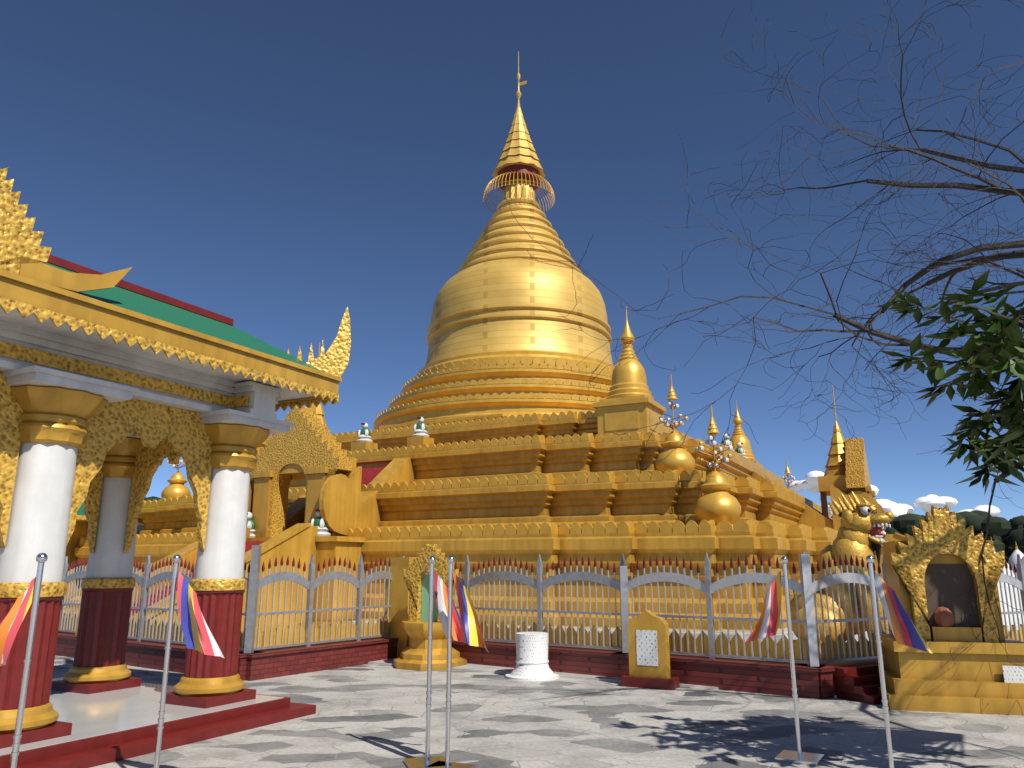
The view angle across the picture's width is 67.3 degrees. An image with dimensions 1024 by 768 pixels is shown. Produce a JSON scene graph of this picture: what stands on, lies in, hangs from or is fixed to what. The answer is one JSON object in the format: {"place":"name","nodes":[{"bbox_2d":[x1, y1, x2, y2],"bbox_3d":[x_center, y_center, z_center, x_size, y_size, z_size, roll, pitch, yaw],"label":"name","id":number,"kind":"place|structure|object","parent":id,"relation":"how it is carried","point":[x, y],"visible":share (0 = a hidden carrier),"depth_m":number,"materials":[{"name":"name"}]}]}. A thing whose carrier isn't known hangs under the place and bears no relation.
{"place":"outdoors","nodes":[
{"label":"outdoors","id":0,"kind":"place"},
{"bbox_2d":[0,0,1023,520],"label":"sky","id":1,"kind":"structure","parent":0,"point":[275,168],"materials":[{"name":"blue"}]},
{"bbox_2d":[52,655,1023,767],"bbox_3d":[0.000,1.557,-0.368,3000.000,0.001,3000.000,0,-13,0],"label":"ground","id":2,"kind":"structure","parent":0,"point":[369,716],"depth_m":7.73,"materials":[{"name":"grey tile"}]},
{"bbox_2d":[65,502,144,605],"bbox_3d":[-20.500,1.248,27.449,12.704,13.400,10.224,-7,-15,27],"label":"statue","id":3,"kind":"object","parent":2,"relation":"on","point":[80,529],"depth_m":26.20,"materials":[{"name":"gold metal"}]},
{"bbox_2d":[0,167,350,767],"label":"pavilion","id":4,"kind":"structure","parent":2,"relation":"on","point":[115,390],"depth_m":7.62,"materials":[{"name":"gold metal"}]},
{"bbox_2d":[0,677,283,755],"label":"pavilion floor tiles","id":5,"kind":"object","parent":4,"relation":"on","point":[95,714],"visible":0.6,"depth_m":7.73,"materials":[{"name":"white tile"}]},
{"bbox_2d":[0,553,932,767],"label":"flagpoles with flags","id":6,"kind":"object","parent":2,"relation":"on","point":[465,628],"visible":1,"depth_m":6.21,"materials":[{"name":"silver metal"}]},
{"bbox_2d":[55,545,1023,704],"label":"fence","id":7,"kind":"object","parent":2,"relation":"on","point":[839,668],"visible":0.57,"depth_m":11.60,"materials":[{"name":"silver metal"}]},
{"bbox_2d":[137,496,1023,562],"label":"trees","id":8,"kind":"object","parent":2,"relation":"on","point":[1000,529],"visible":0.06,"depth_m":103.64,"materials":[{"name":"green plant"}]},
{"bbox_2d":[368,625,1018,697],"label":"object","id":9,"kind":"structure","parent":2,"relation":"on","point":[485,668],"depth_m":11.85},
{"bbox_2d":[130,467,384,616],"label":"red stupa stairs","id":10,"kind":"structure","parent":9,"relation":"on","point":[369,475],"depth_m":19.74,"materials":[{"name":"red paint"}]},
{"bbox_2d":[64,413,856,642],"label":"stupa terraces","id":11,"kind":"object","parent":9,"relation":"on","point":[671,501],"visible":0.45,"depth_m":18.96,"materials":[{"name":"gold metal"}]},
{"bbox_2d":[79,356,837,544],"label":"terraces","id":12,"kind":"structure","parent":11,"relation":"attached to","point":[622,526],"depth_m":21.27,"materials":[{"name":"gold metal"}]},
{"bbox_2d":[161,307,762,531],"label":"small stupas","id":13,"kind":"object","parent":11,"relation":"on","point":[628,404],"visible":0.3,"depth_m":21.57,"materials":[{"name":"gold metal"}]},
{"bbox_2d":[167,375,831,514],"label":"ornamental flower finials","id":14,"kind":"object","parent":13,"relation":"in","point":[712,431],"visible":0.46,"depth_m":19.45,"materials":[{"name":"metal"}]},
{"bbox_2d":[373,350,663,428],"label":"stupa base rings","id":15,"kind":"object","parent":11,"relation":"on","point":[456,409],"visible":0.38,"depth_m":27.91,"materials":[{"name":"gold metal"}]},
{"bbox_2d":[425,179,613,365],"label":"stupa dome","id":16,"kind":"structure","parent":15,"relation":"on","point":[497,292],"depth_m":30.48,"materials":[{"name":"gold metal"}]},
{"bbox_2d":[483,51,554,211],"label":"spire","id":17,"kind":"structure","parent":16,"relation":"on","point":[518,159],"depth_m":34.67,"materials":[{"name":"gold metal"}]},
{"bbox_2d":[247,417,885,539],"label":"small statues","id":18,"kind":"object","parent":11,"relation":"on","point":[419,428],"visible":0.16,"depth_m":23.90,"materials":[{"name":"white stone"}]},
{"bbox_2d":[62,343,1014,635],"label":"gold stupa stairs","id":19,"kind":"structure","parent":9,"relation":"on","point":[310,451],"depth_m":20.28,"materials":[{"name":"gold metal"}]},
{"bbox_2d":[780,491,893,662],"bbox_3d":[5.616,3.263,13.035,2.200,2.848,1.600,-7,-15,27],"label":"guardian lion statue","id":20,"kind":"object","parent":9,"relation":"on","point":[860,529],"visible":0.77,"depth_m":12.78,"materials":[{"name":"gold metal"}]},
{"bbox_2d":[393,505,1023,715],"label":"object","id":21,"kind":"object","parent":2,"relation":"on","point":[926,582],"visible":0.92,"depth_m":9.21,"materials":[{"name":"gold paint"},{"name":"carved gold"},{"name":"white stone"}]},
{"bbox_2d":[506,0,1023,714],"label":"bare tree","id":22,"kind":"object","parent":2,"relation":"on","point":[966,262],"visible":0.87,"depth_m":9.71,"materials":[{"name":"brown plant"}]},
{"bbox_2d":[877,269,1023,495],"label":"leafy branch","id":23,"kind":"object","parent":22,"relation":"attached to","point":[990,353],"visible":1,"depth_m":5.88,"materials":[{"name":"green plant"}]},
{"bbox_2d":[981,531,1023,624],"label":"shrines","id":24,"kind":"object","parent":2,"relation":"on","point":[1013,558],"visible":0.22,"depth_m":21.27,"materials":[{"name":"white paint"}]},
{"bbox_2d":[787,471,999,516],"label":"cloud","id":25,"kind":"structure","parent":0,"point":[810,483],"depth_m":782.02,"materials":[{"name":"white"}]}
]}

